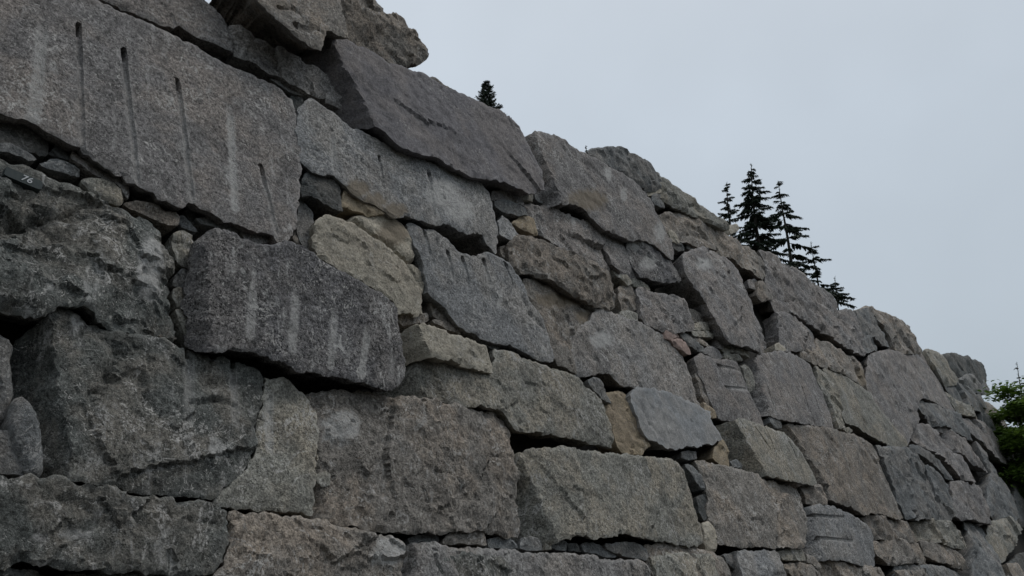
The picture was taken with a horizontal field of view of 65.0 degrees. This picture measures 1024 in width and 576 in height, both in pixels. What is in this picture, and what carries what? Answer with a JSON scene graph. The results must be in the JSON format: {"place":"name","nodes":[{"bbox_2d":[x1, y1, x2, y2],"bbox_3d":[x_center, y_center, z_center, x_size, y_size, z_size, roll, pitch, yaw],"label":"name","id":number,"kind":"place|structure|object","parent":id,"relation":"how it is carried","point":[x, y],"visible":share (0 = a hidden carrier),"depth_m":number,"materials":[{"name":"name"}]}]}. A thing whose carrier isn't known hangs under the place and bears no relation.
{"place":"outdoors","nodes":[
{"label":"outdoors","id":0,"kind":"place"},
{"bbox_2d":[0,24,1023,575],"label":"earth bank","id":1,"kind":"structure","parent":0,"point":[14,332],"depth_m":8.85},
{"bbox_2d":[0,335,12,425],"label":"boulder","id":2,"kind":"object","parent":1,"relation":"on","point":[6,384],"visible":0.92,"depth_m":4.72,"materials":[{"name":"grey stone"}]},
{"bbox_2d":[0,430,22,478],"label":"wedge stone","id":3,"kind":"object","parent":1,"relation":"on","point":[11,465],"visible":0.9,"depth_m":4.47,"materials":[{"name":"grey stone"}]},
{"bbox_2d":[0,143,36,166],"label":"wedge stone","id":4,"kind":"object","parent":1,"relation":"on","point":[11,154],"visible":0.69,"depth_m":5.46,"materials":[{"name":"grey stone"}]},
{"bbox_2d":[0,123,48,168],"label":"stone block","id":5,"kind":"structure","parent":1,"relation":"on","point":[33,143],"depth_m":5.58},
{"bbox_2d":[36,159,79,183],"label":"wedge stone","id":6,"kind":"object","parent":1,"relation":"on","point":[60,171],"visible":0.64,"depth_m":5.65,"materials":[{"name":"grey stone"}]},
{"bbox_2d":[68,150,129,207],"bbox_3d":[-3.118,-0.750,5.960,0.424,0.331,0.413,18,-26,-40],"label":"wedge stone","id":7,"kind":"object","parent":1,"relation":"on","point":[86,168],"visible":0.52,"depth_m":5.82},
{"bbox_2d":[77,177,122,207],"bbox_3d":[-3.075,-0.637,5.882,0.446,0.265,0.296,-17,-26,40],"label":"wedge stone","id":8,"kind":"object","parent":1,"relation":"on","point":[109,192],"visible":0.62,"depth_m":5.76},
{"bbox_2d":[0,473,228,575],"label":"stone slab","id":9,"kind":"structure","parent":1,"relation":"on","point":[59,522],"depth_m":4.59,"materials":[{"name":"stone"}]},
{"bbox_2d":[0,396,42,477],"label":"boulder","id":10,"kind":"object","parent":9,"relation":"on","point":[20,423],"visible":0.73,"depth_m":4.55,"materials":[{"name":"grey stone"}]},
{"bbox_2d":[10,308,263,499],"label":"stone block","id":11,"kind":"structure","parent":9,"relation":"on","point":[141,414],"depth_m":5.13,"materials":[{"name":"stone"}]},
{"bbox_2d":[0,159,174,341],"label":"boulder","id":12,"kind":"object","parent":11,"relation":"on","point":[90,258],"visible":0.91,"depth_m":5.36,"materials":[{"name":"stone"}]},
{"bbox_2d":[180,228,405,392],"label":"stone block","id":13,"kind":"structure","parent":11,"relation":"on","point":[292,312],"depth_m":6.34,"materials":[{"name":"stone"}]},
{"bbox_2d":[121,200,179,237],"bbox_3d":[-2.839,-0.493,6.168,0.432,0.236,0.438,18,-26,-40],"label":"wedge stone","id":14,"kind":"object","parent":1,"relation":"on","point":[161,220],"visible":0.59,"depth_m":6.05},
{"bbox_2d":[0,0,301,244],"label":"stone slab","id":15,"kind":"structure","parent":1,"relation":"on","point":[152,113],"depth_m":6.39,"materials":[{"name":"stone"}]},
{"bbox_2d":[99,0,233,58],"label":"stone slab","id":16,"kind":"structure","parent":1,"relation":"on","point":[202,25],"depth_m":7.32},
{"bbox_2d":[163,230,192,281],"bbox_3d":[-2.654,-0.229,6.249,0.468,0.376,0.190,-16,-25,38],"label":"wedge stone","id":17,"kind":"object","parent":1,"relation":"on","point":[177,245],"visible":0.52,"depth_m":6.12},
{"bbox_2d":[170,309,192,350],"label":"wedge stone","id":18,"kind":"object","parent":1,"relation":"on","point":[178,317],"visible":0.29,"depth_m":5.81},
{"bbox_2d":[192,217,238,241],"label":"wedge stone","id":19,"kind":"object","parent":1,"relation":"on","point":[202,225],"visible":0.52,"depth_m":6.44,"materials":[{"name":"grey stone"}]},
{"bbox_2d":[218,25,280,81],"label":"stone slab","id":20,"kind":"structure","parent":1,"relation":"on","point":[255,57],"depth_m":7.86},
{"bbox_2d":[293,201,313,248],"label":"wedge stone","id":21,"kind":"object","parent":1,"relation":"on","point":[305,222],"visible":0.41,"depth_m":7.23,"materials":[{"name":"grey stone"}]},
{"bbox_2d":[298,172,342,221],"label":"stone block","id":22,"kind":"structure","parent":21,"relation":"on","point":[320,197],"depth_m":7.48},
{"bbox_2d":[205,510,406,575],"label":"stone block","id":23,"kind":"structure","parent":1,"relation":"on","point":[263,543],"depth_m":5.49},
{"bbox_2d":[203,377,318,517],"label":"stone block","id":24,"kind":"structure","parent":23,"relation":"on","point":[278,476],"depth_m":5.80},
{"bbox_2d":[274,46,341,110],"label":"stone slab","id":25,"kind":"structure","parent":1,"relation":"on","point":[298,74],"depth_m":8.24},
{"bbox_2d":[335,190,384,220],"bbox_3d":[-1.583,-0.735,7.977,0.506,0.316,0.565,-18,-27,42],"label":"wedge stone","id":26,"kind":"object","parent":1,"relation":"on","point":[351,206],"visible":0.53,"depth_m":7.78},
{"bbox_2d":[308,214,423,316],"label":"stone slab","id":27,"kind":"structure","parent":1,"relation":"on","point":[352,249],"depth_m":7.47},
{"bbox_2d":[346,215,414,263],"bbox_3d":[-1.439,-0.494,8.070,0.590,0.526,0.844,-16,-25,38],"label":"boulder","id":28,"kind":"object","parent":27,"relation":"on","point":[393,235],"visible":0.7,"depth_m":7.96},
{"bbox_2d":[294,98,497,255],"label":"stone slab","id":29,"kind":"structure","parent":1,"relation":"on","point":[456,211],"depth_m":8.34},
{"bbox_2d":[290,389,519,538],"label":"stone block","id":30,"kind":"structure","parent":1,"relation":"on","point":[409,465],"depth_m":6.65,"materials":[{"name":"stone"}]},
{"bbox_2d":[398,313,428,332],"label":"wedge stone","id":31,"kind":"object","parent":1,"relation":"on","point":[405,322],"visible":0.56,"depth_m":7.70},
{"bbox_2d":[300,38,544,195],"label":"stone slab","id":32,"kind":"structure","parent":1,"relation":"on","point":[409,112],"depth_m":9.20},
{"bbox_2d":[209,0,347,59],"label":"boulder","id":33,"kind":"object","parent":32,"relation":"on","point":[299,28],"visible":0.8,"depth_m":8.14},
{"bbox_2d":[340,0,428,67],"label":"boulder","id":34,"kind":"object","parent":32,"relation":"on","point":[373,26],"visible":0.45,"depth_m":9.42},
{"bbox_2d":[438,530,486,548],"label":"wedge stone","id":35,"kind":"object","parent":1,"relation":"on","point":[473,539],"visible":0.66,"depth_m":6.77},
{"bbox_2d":[404,223,554,363],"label":"stone slab","id":36,"kind":"structure","parent":1,"relation":"on","point":[483,297],"depth_m":8.55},
{"bbox_2d":[372,349,613,448],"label":"stone slab","id":37,"kind":"structure","parent":1,"relation":"on","point":[516,393],"depth_m":8.28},
{"bbox_2d":[400,323,492,373],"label":"stone block","id":38,"kind":"structure","parent":37,"relation":"on","point":[425,342],"depth_m":7.51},
{"bbox_2d":[496,215,517,248],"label":"wedge stone","id":39,"kind":"object","parent":1,"relation":"on","point":[507,232],"visible":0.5,"depth_m":9.76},
{"bbox_2d":[492,200,527,222],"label":"wedge stone","id":40,"kind":"object","parent":1,"relation":"on","point":[510,211],"visible":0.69,"depth_m":10.07,"materials":[{"name":"grey stone"}]},
{"bbox_2d":[511,216,537,236],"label":"wedge stone","id":41,"kind":"object","parent":1,"relation":"on","point":[524,225],"visible":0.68,"depth_m":10.20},
{"bbox_2d":[401,541,650,575],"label":"stone slab","id":42,"kind":"structure","parent":1,"relation":"on","point":[421,558],"depth_m":7.14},
{"bbox_2d":[515,536,541,552],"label":"wedge stone","id":43,"kind":"object","parent":1,"relation":"on","point":[531,544],"visible":0.66,"depth_m":7.39,"materials":[{"name":"grey stone"}]},
{"bbox_2d":[522,278,591,374],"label":"stone slab","id":44,"kind":"structure","parent":1,"relation":"on","point":[564,317],"depth_m":9.68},
{"bbox_2d":[504,234,615,310],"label":"stone slab","id":45,"kind":"structure","parent":1,"relation":"on","point":[580,279],"depth_m":10.08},
{"bbox_2d":[524,203,610,271],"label":"stone slab","id":46,"kind":"structure","parent":1,"relation":"on","point":[559,228],"depth_m":10.93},
{"bbox_2d":[489,445,702,547],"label":"stone block","id":47,"kind":"structure","parent":1,"relation":"on","point":[565,492],"depth_m":8.41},
{"bbox_2d":[576,542,615,558],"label":"wedge stone","id":48,"kind":"object","parent":1,"relation":"on","point":[599,551],"visible":0.57,"depth_m":8.07,"materials":[{"name":"grey stone"}]},
{"bbox_2d":[583,377,610,404],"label":"wedge stone","id":49,"kind":"object","parent":1,"relation":"on","point":[594,384],"visible":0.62,"depth_m":9.50,"materials":[{"name":"grey stone"}]},
{"bbox_2d":[525,131,673,259],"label":"stone slab","id":50,"kind":"structure","parent":1,"relation":"on","point":[602,197],"depth_m":11.93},
{"bbox_2d":[600,233,635,279],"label":"stone slab","id":51,"kind":"structure","parent":1,"relation":"on","point":[615,254],"depth_m":11.79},
{"bbox_2d":[609,285,636,313],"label":"wedge stone","id":52,"kind":"object","parent":1,"relation":"on","point":[625,299],"visible":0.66,"depth_m":11.46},
{"bbox_2d":[596,391,650,454],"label":"stone slab","id":53,"kind":"structure","parent":1,"relation":"on","point":[629,439],"depth_m":9.67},
{"bbox_2d":[587,146,661,192],"bbox_3d":[1.806,-2.029,14.294,1.119,0.950,2.886,-15,-25,36],"label":"boulder","id":54,"kind":"object","parent":1,"relation":"on","point":[643,174],"visible":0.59,"depth_m":13.83,"materials":[{"name":"grey stone"}]},
{"bbox_2d":[601,542,648,560],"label":"wedge stone","id":55,"kind":"object","parent":1,"relation":"on","point":[627,550],"visible":0.7,"depth_m":8.45,"materials":[{"name":"grey stone"}]},
{"bbox_2d":[570,305,699,404],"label":"stone slab","id":56,"kind":"structure","parent":1,"relation":"on","point":[610,350],"depth_m":10.57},
{"bbox_2d":[633,287,693,333],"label":"stone block","id":57,"kind":"structure","parent":56,"relation":"on","point":[659,312],"depth_m":12.04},
{"bbox_2d":[624,240,680,289],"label":"stone slab","id":58,"kind":"structure","parent":1,"relation":"on","point":[652,267],"depth_m":12.40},
{"bbox_2d":[625,387,721,450],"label":"stone slab","id":59,"kind":"structure","parent":1,"relation":"on","point":[667,421],"depth_m":10.41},
{"bbox_2d":[643,542,730,575],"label":"stone slab","id":60,"kind":"structure","parent":1,"relation":"on","point":[722,567],"depth_m":9.13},
{"bbox_2d":[656,177,729,231],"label":"stone slab","id":61,"kind":"structure","parent":1,"relation":"on","point":[674,198],"depth_m":15.03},
{"bbox_2d":[681,464,704,495],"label":"wedge stone","id":62,"kind":"object","parent":1,"relation":"on","point":[695,481],"visible":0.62,"depth_m":10.39,"materials":[{"name":"grey stone"}]},
{"bbox_2d":[679,521,716,551],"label":"wedge stone","id":63,"kind":"object","parent":1,"relation":"on","point":[709,542],"visible":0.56,"depth_m":9.78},
{"bbox_2d":[658,211,765,280],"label":"stone slab","id":64,"kind":"structure","parent":1,"relation":"on","point":[746,261],"depth_m":15.50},
{"bbox_2d":[730,549,786,575],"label":"stone block","id":65,"kind":"structure","parent":1,"relation":"on","point":[763,562],"depth_m":10.25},
{"bbox_2d":[690,460,807,548],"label":"stone block","id":66,"kind":"structure","parent":65,"relation":"on","point":[745,509],"depth_m":10.87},
{"bbox_2d":[694,439,728,465],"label":"wedge stone","id":67,"kind":"object","parent":66,"relation":"on","point":[717,452],"visible":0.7,"depth_m":11.18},
{"bbox_2d":[694,418,816,485],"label":"stone block","id":68,"kind":"structure","parent":66,"relation":"on","point":[766,453],"depth_m":11.98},
{"bbox_2d":[686,353,763,425],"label":"stone block","id":69,"kind":"structure","parent":68,"relation":"on","point":[727,392],"depth_m":12.36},
{"bbox_2d":[748,280,772,305],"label":"wedge stone","id":70,"kind":"object","parent":1,"relation":"on","point":[761,293],"visible":0.68,"depth_m":16.12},
{"bbox_2d":[762,311,815,352],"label":"stone slab","id":71,"kind":"structure","parent":1,"relation":"on","point":[790,333],"depth_m":16.21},
{"bbox_2d":[777,549,805,563],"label":"wedge stone","id":72,"kind":"object","parent":1,"relation":"on","point":[791,555],"visible":0.64,"depth_m":11.24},
{"bbox_2d":[783,562,818,575],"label":"wedge stone","id":73,"kind":"object","parent":1,"relation":"on","point":[798,569],"visible":0.83,"depth_m":11.28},
{"bbox_2d":[756,250,866,355],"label":"stone slab","id":74,"kind":"structure","parent":1,"relation":"on","point":[803,299],"depth_m":18.02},
{"bbox_2d":[812,365,844,429],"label":"stone slab","id":75,"kind":"structure","parent":1,"relation":"on","point":[825,383],"depth_m":16.03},
{"bbox_2d":[811,338,867,390],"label":"stone slab","id":76,"kind":"structure","parent":1,"relation":"on","point":[831,357],"depth_m":17.80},
{"bbox_2d":[816,561,883,575],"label":"stone slab","id":77,"kind":"structure","parent":1,"relation":"on","point":[834,568],"depth_m":12.43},
{"bbox_2d":[780,503,874,567],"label":"stone block","id":78,"kind":"structure","parent":77,"relation":"on","point":[833,533],"depth_m":12.71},
{"bbox_2d":[796,484,827,507],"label":"stone block","id":79,"kind":"structure","parent":78,"relation":"on","point":[812,495],"depth_m":12.84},
{"bbox_2d":[838,308,864,347],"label":"stone slab","id":80,"kind":"structure","parent":1,"relation":"on","point":[847,318],"depth_m":20.18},
{"bbox_2d":[821,368,907,446],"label":"stone slab","id":81,"kind":"structure","parent":1,"relation":"on","point":[864,417],"depth_m":17.34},
{"bbox_2d":[853,307,888,350],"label":"stone slab","id":82,"kind":"structure","parent":1,"relation":"on","point":[867,320],"depth_m":21.59,"materials":[{"name":"grey stone"}]},
{"bbox_2d":[873,445,940,520],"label":"stone slab","id":83,"kind":"structure","parent":1,"relation":"on","point":[903,468],"depth_m":17.12,"materials":[{"name":"grey stone"}]},
{"bbox_2d":[860,349,954,442],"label":"stone slab","id":84,"kind":"structure","parent":1,"relation":"on","point":[900,385],"depth_m":20.80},
{"bbox_2d":[853,306,921,354],"bbox_3d":[11.099,1.467,24.077,1.358,1.512,5.824,-17,-26,39],"label":"boulder","id":85,"kind":"object","parent":84,"relation":"on","point":[900,336],"visible":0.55,"depth_m":23.71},
{"bbox_2d":[883,564,959,575],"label":"stone slab","id":86,"kind":"structure","parent":1,"relation":"on","point":[933,570],"depth_m":15.33,"materials":[{"name":"grey stone"}]},
{"bbox_2d":[873,538,926,565],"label":"stone block","id":87,"kind":"structure","parent":86,"relation":"on","point":[898,551],"depth_m":14.55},
{"bbox_2d":[859,514,916,542],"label":"stone block","id":88,"kind":"structure","parent":87,"relation":"on","point":[882,527],"depth_m":14.76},
{"bbox_2d":[775,423,902,519],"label":"stone block","id":89,"kind":"structure","parent":88,"relation":"on","point":[848,473],"depth_m":14.46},
{"bbox_2d":[738,350,832,427],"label":"stone block","id":90,"kind":"structure","parent":89,"relation":"on","point":[787,389],"depth_m":14.35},
{"bbox_2d":[663,246,765,353],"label":"stone block","id":91,"kind":"structure","parent":90,"relation":"on","point":[709,287],"depth_m":13.70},
{"bbox_2d":[907,444,953,480],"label":"stone slab","id":92,"kind":"structure","parent":1,"relation":"on","point":[926,457],"depth_m":19.60,"materials":[{"name":"grey stone"}]},
{"bbox_2d":[908,518,966,550],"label":"stone slab","id":93,"kind":"structure","parent":1,"relation":"on","point":[945,532],"depth_m":17.11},
{"bbox_2d":[921,349,957,386],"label":"stone slab","id":94,"kind":"structure","parent":1,"relation":"on","point":[942,371],"depth_m":26.13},
{"bbox_2d":[924,464,956,520],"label":"stone slab","id":95,"kind":"structure","parent":1,"relation":"on","point":[940,490],"depth_m":18.70,"materials":[{"name":"grey stone"}]},
{"bbox_2d":[908,423,975,484],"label":"stone slab","id":96,"kind":"structure","parent":1,"relation":"on","point":[928,438],"depth_m":20.92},
{"bbox_2d":[917,540,968,570],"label":"stone slab","id":97,"kind":"structure","parent":1,"relation":"on","point":[937,554],"depth_m":16.55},
{"bbox_2d":[917,401,972,441],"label":"stone slab","id":98,"kind":"structure","parent":1,"relation":"on","point":[935,415],"depth_m":22.65,"materials":[{"name":"grey stone"}]},
{"bbox_2d":[945,392,976,419],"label":"stone slab","id":99,"kind":"structure","parent":1,"relation":"on","point":[965,410],"depth_m":25.91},
{"bbox_2d":[939,433,987,472],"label":"stone slab","id":100,"kind":"structure","parent":1,"relation":"on","point":[956,445],"depth_m":22.72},
{"bbox_2d":[943,382,986,412],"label":"stone slab","id":101,"kind":"structure","parent":1,"relation":"on","point":[965,394],"depth_m":27.26,"materials":[{"name":"grey stone"}]},
{"bbox_2d":[958,374,984,395],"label":"boulder","id":102,"kind":"object","parent":101,"relation":"on","point":[971,381],"visible":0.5,"depth_m":29.43,"materials":[{"name":"grey stone"}]},
{"bbox_2d":[942,352,986,382],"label":"boulder","id":103,"kind":"object","parent":102,"relation":"on","point":[960,365],"visible":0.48,"depth_m":30.79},
{"bbox_2d":[946,480,991,524],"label":"stone slab","id":104,"kind":"structure","parent":1,"relation":"on","point":[970,504],"depth_m":20.32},
{"bbox_2d":[957,521,1004,575],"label":"stone slab","id":105,"kind":"structure","parent":1,"relation":"on","point":[979,554],"depth_m":18.81,"materials":[{"name":"grey stone"}]},
{"bbox_2d":[963,418,1008,465],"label":"stone slab","id":106,"kind":"structure","parent":1,"relation":"on","point":[983,435],"depth_m":26.27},
{"bbox_2d":[970,441,1018,520],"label":"stone slab","id":107,"kind":"structure","parent":1,"relation":"on","point":[998,497],"depth_m":23.57,"materials":[{"name":"grey stone"}]},
{"bbox_2d":[979,516,1022,562],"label":"stone slab","id":108,"kind":"structure","parent":1,"relation":"on","point":[1001,536],"depth_m":21.36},
{"bbox_2d":[1007,481,1023,527],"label":"boulder","id":109,"kind":"object","parent":1,"relation":"on","point":[1018,498],"visible":0.21,"depth_m":25.64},
{"bbox_2d":[205,0,1023,427],"label":"sky","id":110,"kind":"structure","parent":0,"point":[893,129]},
{"bbox_3d":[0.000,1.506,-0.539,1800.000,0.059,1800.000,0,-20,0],"label":"ground","id":111,"kind":"structure","parent":0,"visible":0},
{"bbox_2d":[977,377,1023,506],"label":"broadleaf tree","id":112,"kind":"object","parent":111,"relation":"on","point":[1011,440],"visible":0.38,"depth_m":27.37,"materials":[{"name":"green plant"}]},
{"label":"hillside","id":113,"kind":"structure","parent":0,"visible":0},
{"bbox_2d":[474,80,503,108],"bbox_3d":[-0.343,-2.401,10.840,0.479,0.961,0.416,18,-27,-41],"label":"fir tree","id":114,"kind":"object","parent":113,"relation":"on","point":[486,97],"visible":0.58,"depth_m":10.86,"materials":[{"name":"green plant"}]},
{"bbox_2d":[718,183,752,246],"bbox_3d":[5.203,-1.012,19.226,1.521,3.472,1.597,-5,-20,14],"label":"fir tree","id":115,"kind":"object","parent":113,"relation":"on","point":[728,215],"visible":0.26,"depth_m":19.49,"materials":[{"name":"green plant"}]},
{"bbox_2d":[730,164,805,272],"bbox_3d":[6.978,-0.745,23.007,3.194,6.304,3.402,-16,-25,37],"label":"fir tree","id":116,"kind":"object","parent":113,"relation":"on","point":[756,222],"visible":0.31,"depth_m":23.32,"materials":[{"name":"green plant"}]},
{"bbox_2d":[766,181,856,308],"bbox_3d":[8.870,-0.400,25.005,4.086,6.675,3.949,0,-20,0],"label":"fir tree","id":117,"kind":"object","parent":113,"relation":"on","point":[789,228],"visible":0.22,"depth_m":25.39,"materials":[{"name":"green plant"}]},
{"bbox_2d":[802,241,855,300],"bbox_3d":[10.052,0.540,25.868,3.138,4.364,2.828,0,-20,0],"label":"fir tree","id":118,"kind":"object","parent":113,"relation":"on","point":[818,273],"visible":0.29,"depth_m":26.09,"materials":[{"name":"green plant"}]},
{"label":"stone block","id":119,"kind":"object","parent":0,"visible":0},
{"bbox_2d":[436,551,511,575],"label":"stone block","id":120,"kind":"structure","parent":119,"relation":"on","point":[481,565],"depth_m":6.65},
{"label":"stone block","id":121,"kind":"object","parent":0,"visible":0},
{"bbox_2d":[648,552,718,575],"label":"stone block","id":122,"kind":"structure","parent":121,"relation":"on","point":[666,564],"depth_m":8.95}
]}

